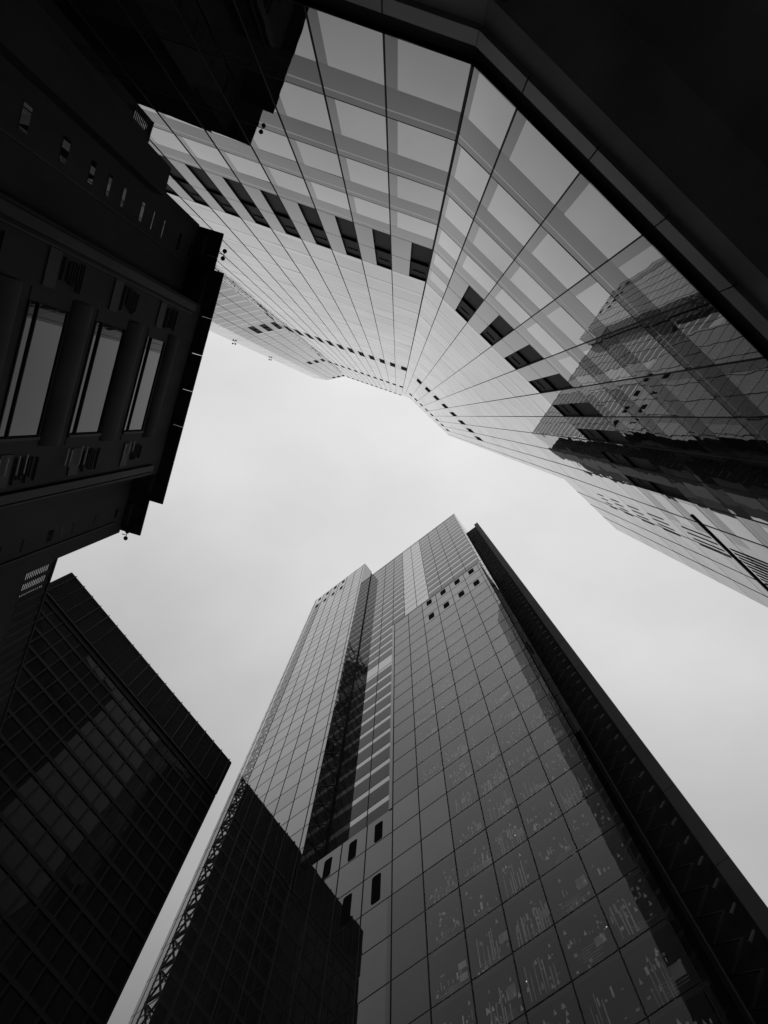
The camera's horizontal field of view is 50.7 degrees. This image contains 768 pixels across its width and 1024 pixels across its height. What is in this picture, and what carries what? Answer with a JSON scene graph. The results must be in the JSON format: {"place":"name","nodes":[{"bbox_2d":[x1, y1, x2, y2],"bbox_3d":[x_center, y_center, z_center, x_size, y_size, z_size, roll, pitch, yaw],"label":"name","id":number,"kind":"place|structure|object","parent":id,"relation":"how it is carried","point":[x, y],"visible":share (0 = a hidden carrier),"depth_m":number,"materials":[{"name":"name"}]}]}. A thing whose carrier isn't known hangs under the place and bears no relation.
{"place":"outdoors","nodes":[
{"label":"outdoors","id":0,"kind":"place"},
{"bbox_2d":[24,331,767,1023],"label":"sky","id":1,"kind":"structure","parent":0,"point":[284,482],"materials":[{"name":"white"}]},
{"bbox_2d":[131,514,767,1023],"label":"stepped glass tower","id":2,"kind":"structure","parent":0,"point":[461,798],"depth_m":52.09,"materials":[{"name":"glass"}]},
{"bbox_2d":[322,857,331,879],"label":"window","id":3,"kind":"structure","parent":2,"relation":"in","point":[327,865],"depth_m":58.00,"materials":[{"name":"black glass"}]},
{"bbox_2d":[340,893,351,925],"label":"window","id":4,"kind":"structure","parent":2,"relation":"in","point":[346,908],"depth_m":50.86,"materials":[{"name":"black glass"}]},
{"bbox_2d":[348,839,356,861],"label":"window","id":5,"kind":"structure","parent":2,"relation":"in","point":[352,846],"depth_m":57.86,"materials":[{"name":"black glass"}]},
{"bbox_2d":[371,873,380,904],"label":"window","id":6,"kind":"structure","parent":2,"relation":"in","point":[376,880],"depth_m":50.70,"materials":[{"name":"black glass"}]},
{"bbox_2d":[374,821,382,842],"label":"window","id":7,"kind":"structure","parent":2,"relation":"in","point":[378,827],"depth_m":57.68,"materials":[{"name":"black glass"}]},
{"label":"street","id":8,"kind":"structure","parent":0,"visible":0},
{"bbox_2d":[0,558,57,731],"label":"dark wing","id":9,"kind":"structure","parent":8,"relation":"on","point":[12,590],"depth_m":27.98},
{"bbox_2d":[19,0,150,142],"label":"dark wing","id":10,"kind":"structure","parent":8,"relation":"on","point":[40,15],"depth_m":21.44,"materials":[{"name":"black"}]},
{"bbox_2d":[0,0,223,581],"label":"dark cornice building","id":11,"kind":"structure","parent":8,"relation":"on","point":[111,279],"depth_m":22.30,"materials":[{"name":"black concrete"}]},
{"bbox_2d":[19,538,24,552],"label":"slot window","id":12,"kind":"structure","parent":11,"relation":"in","point":[23,540],"depth_m":23.89,"materials":[{"name":"black glass"}]},
{"bbox_2d":[17,100,32,136],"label":"slot window","id":13,"kind":"structure","parent":11,"relation":"in","point":[26,110],"depth_m":17.43,"materials":[{"name":"grey glass"}]},
{"bbox_2d":[0,286,71,449],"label":"window","id":14,"kind":"structure","parent":11,"relation":"in","point":[45,314],"depth_m":19.31,"materials":[{"name":"grey glass"}]},
{"bbox_2d":[46,528,54,542],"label":"slot window","id":15,"kind":"structure","parent":11,"relation":"in","point":[51,532],"depth_m":25.81,"materials":[{"name":"black glass"}]},
{"bbox_2d":[58,134,71,166],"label":"slot window","id":16,"kind":"structure","parent":11,"relation":"in","point":[66,142],"depth_m":19.52,"materials":[{"name":"grey glass"}]},
{"bbox_2d":[86,158,96,185],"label":"slot window","id":17,"kind":"structure","parent":11,"relation":"in","point":[93,165],"depth_m":21.26,"materials":[{"name":"grey glass"}]},
{"bbox_2d":[93,514,98,525],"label":"slot window","id":18,"kind":"structure","parent":11,"relation":"in","point":[96,516],"depth_m":29.74,"materials":[{"name":"black glass"}]},
{"bbox_2d":[65,310,128,443],"bbox_3d":[-8.359,-3.857,23.520,0.250,2.490,3.818,17,-83,-1],"label":"window","id":19,"kind":"structure","parent":11,"relation":"in","point":[108,329],"depth_m":23.45,"materials":[{"name":"grey glass"}]},
{"bbox_2d":[104,173,112,197],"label":"slot window","id":20,"kind":"structure","parent":11,"relation":"in","point":[110,178],"depth_m":22.49,"materials":[{"name":"grey glass"}]},
{"bbox_2d":[119,185,126,208],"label":"slot window","id":21,"kind":"structure","parent":11,"relation":"in","point":[125,188],"depth_m":23.68,"materials":[{"name":"grey glass"}]},
{"bbox_2d":[123,529,129,539],"bbox_3d":[-10.594,0.923,33.222,0.272,0.153,0.463,17,-83,-1],"label":"floodlight","id":22,"kind":"object","parent":11,"relation":"attached to","point":[127,531],"visible":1,"depth_m":33.18,"materials":[{"name":"black metal"}]},
{"bbox_2d":[138,201,145,222],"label":"slot window","id":23,"kind":"structure","parent":11,"relation":"in","point":[143,203],"depth_m":25.40,"materials":[{"name":"grey glass"}]},
{"bbox_2d":[120,328,167,439],"bbox_3d":[-8.290,-4.372,27.864,0.250,2.140,3.818,17,-83,-1],"label":"window","id":24,"kind":"structure","parent":11,"relation":"in","point":[154,342],"depth_m":27.82,"materials":[{"name":"grey glass"}]},
{"bbox_2d":[149,210,154,230],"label":"slot window","id":25,"kind":"structure","parent":11,"relation":"in","point":[154,210],"depth_m":26.50,"materials":[{"name":"grey glass"}]},
{"bbox_2d":[160,219,165,237],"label":"slot window","id":26,"kind":"structure","parent":11,"relation":"in","point":[164,219],"depth_m":27.70,"materials":[{"name":"grey glass"}]},
{"bbox_2d":[176,232,181,250],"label":"slot window","id":27,"kind":"structure","parent":11,"relation":"in","point":[180,235],"depth_m":29.74,"materials":[{"name":"black glass"}]},
{"bbox_2d":[187,242,192,258],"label":"slot window","id":28,"kind":"structure","parent":11,"relation":"in","point":[191,244],"depth_m":31.33,"materials":[{"name":"black glass"}]},
{"bbox_2d":[219,249,226,260],"bbox_3d":[-6.383,-10.191,32.091,0.272,0.153,0.463,17,-83,-1],"label":"floodlight","id":29,"kind":"object","parent":11,"relation":"attached to","point":[223,257],"visible":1,"depth_m":32.05,"materials":[{"name":"black metal"}]},
{"bbox_2d":[0,572,231,1023],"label":"louvred dark building","id":30,"kind":"structure","parent":8,"relation":"on","point":[115,763],"depth_m":81.40,"materials":[{"name":"black glass"}]},
{"bbox_2d":[36,0,767,607],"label":"faceted glass tower","id":31,"kind":"structure","parent":8,"relation":"on","point":[530,232],"depth_m":19.95,"materials":[{"name":"grey glass"}]},
{"bbox_2d":[165,185,178,196],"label":"window","id":32,"kind":"structure","parent":31,"relation":"in","point":[168,189],"depth_m":37.39,"materials":[{"name":"black glass"}]},
{"bbox_2d":[161,156,208,206],"bbox_3d":[-8.440,-13.815,33.848,0.719,7.400,0.091,19,-83,-1],"label":"window","id":33,"kind":"structure","parent":31,"relation":"in","point":[174,174],"depth_m":34.77,"materials":[{"name":"black glass"}]},
{"bbox_2d":[185,164,239,217],"bbox_3d":[-7.040,-13.341,33.882,0.719,7.400,0.091,19,-83,-1],"label":"window","id":34,"kind":"structure","parent":31,"relation":"in","point":[199,174],"depth_m":33.71,"materials":[{"name":"black glass"}]},
{"bbox_2d":[222,176,269,227],"bbox_3d":[-5.640,-12.868,33.916,0.719,7.400,0.091,19,-83,-1],"label":"window","id":35,"kind":"structure","parent":31,"relation":"in","point":[236,187],"depth_m":33.74,"materials":[{"name":"black glass"}]},
{"bbox_2d":[248,326,262,333],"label":"window","id":36,"kind":"structure","parent":31,"relation":"in","point":[254,329],"depth_m":108.94,"materials":[{"name":"black glass"}]},
{"bbox_2d":[259,324,272,330],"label":"window","id":37,"kind":"structure","parent":31,"relation":"in","point":[264,326],"depth_m":108.87,"materials":[{"name":"black glass"}]},
{"bbox_2d":[271,322,282,328],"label":"window","id":38,"kind":"structure","parent":31,"relation":"in","point":[275,324],"depth_m":108.82,"materials":[{"name":"black glass"}]},
{"bbox_2d":[260,190,300,238],"bbox_3d":[-4.240,-12.395,33.950,0.719,7.400,0.091,19,-83,-1],"label":"window","id":39,"kind":"structure","parent":31,"relation":"in","point":[273,201],"depth_m":33.75,"materials":[{"name":"black glass"}]},
{"bbox_2d":[297,203,330,248],"bbox_3d":[-2.841,-11.922,33.983,0.719,7.400,0.091,19,-83,-1],"label":"window","id":40,"kind":"structure","parent":31,"relation":"in","point":[310,215],"depth_m":33.83,"materials":[{"name":"black glass"}]},
{"bbox_2d":[335,216,360,258],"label":"window","id":41,"kind":"structure","parent":31,"relation":"in","point":[346,228],"depth_m":33.86,"materials":[{"name":"black glass"}]},
{"bbox_2d":[372,229,390,269],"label":"window","id":42,"kind":"structure","parent":31,"relation":"in","point":[382,247],"depth_m":33.92,"materials":[{"name":"black glass"}]},
{"bbox_2d":[409,243,431,281],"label":"window","id":43,"kind":"structure","parent":31,"relation":"in","point":[420,254],"depth_m":33.94,"materials":[{"name":"black glass"}]},
{"bbox_2d":[455,286,482,321],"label":"window","id":44,"kind":"structure","parent":31,"relation":"in","point":[470,297],"depth_m":34.14,"materials":[{"name":"black glass"}]},
{"bbox_2d":[480,315,513,345],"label":"window","id":45,"kind":"structure","parent":31,"relation":"in","point":[497,329],"depth_m":34.32,"materials":[{"name":"black glass"}]},
{"bbox_2d":[504,345,543,368],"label":"window","id":46,"kind":"structure","parent":31,"relation":"in","point":[526,355],"depth_m":34.42,"materials":[{"name":"black glass"}]},
{"bbox_2d":[528,374,572,392],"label":"window","id":47,"kind":"structure","parent":31,"relation":"in","point":[556,382],"depth_m":34.47,"materials":[{"name":"black glass"}]},
{"bbox_2d":[553,402,601,415],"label":"window","id":48,"kind":"structure","parent":31,"relation":"in","point":[575,409],"depth_m":34.64,"materials":[{"name":"black glass"}]},
{"bbox_2d":[576,428,631,444],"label":"window","id":49,"kind":"structure","parent":31,"relation":"in","point":[591,434],"depth_m":34.75,"materials":[{"name":"black glass"}]},
{"bbox_2d":[601,452,659,472],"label":"window","id":50,"kind":"structure","parent":31,"relation":"in","point":[639,463],"depth_m":34.77,"materials":[{"name":"black glass"}]},
{"bbox_2d":[625,475,689,501],"bbox_3d":[11.679,-1.121,35.031,0.777,7.400,0.091,43,-84,-4],"label":"window","id":51,"kind":"structure","parent":31,"relation":"in","point":[667,490],"depth_m":34.96,"materials":[{"name":"black glass"}]},
{"bbox_2d":[681,526,710,538],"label":"slot window","id":52,"kind":"structure","parent":31,"relation":"in","point":[681,526],"depth_m":36.02,"materials":[{"name":"black glass"}]},
{"bbox_2d":[687,532,718,545],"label":"slot window","id":53,"kind":"structure","parent":31,"relation":"in","point":[687,532],"depth_m":35.97,"materials":[{"name":"black glass"}]},
{"bbox_2d":[694,538,724,551],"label":"slot window","id":54,"kind":"structure","parent":31,"relation":"in","point":[694,538],"depth_m":35.93,"materials":[{"name":"black glass"}]},
{"bbox_2d":[700,544,730,557],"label":"slot window","id":55,"kind":"structure","parent":31,"relation":"in","point":[700,544],"depth_m":36.09,"materials":[{"name":"black glass"}]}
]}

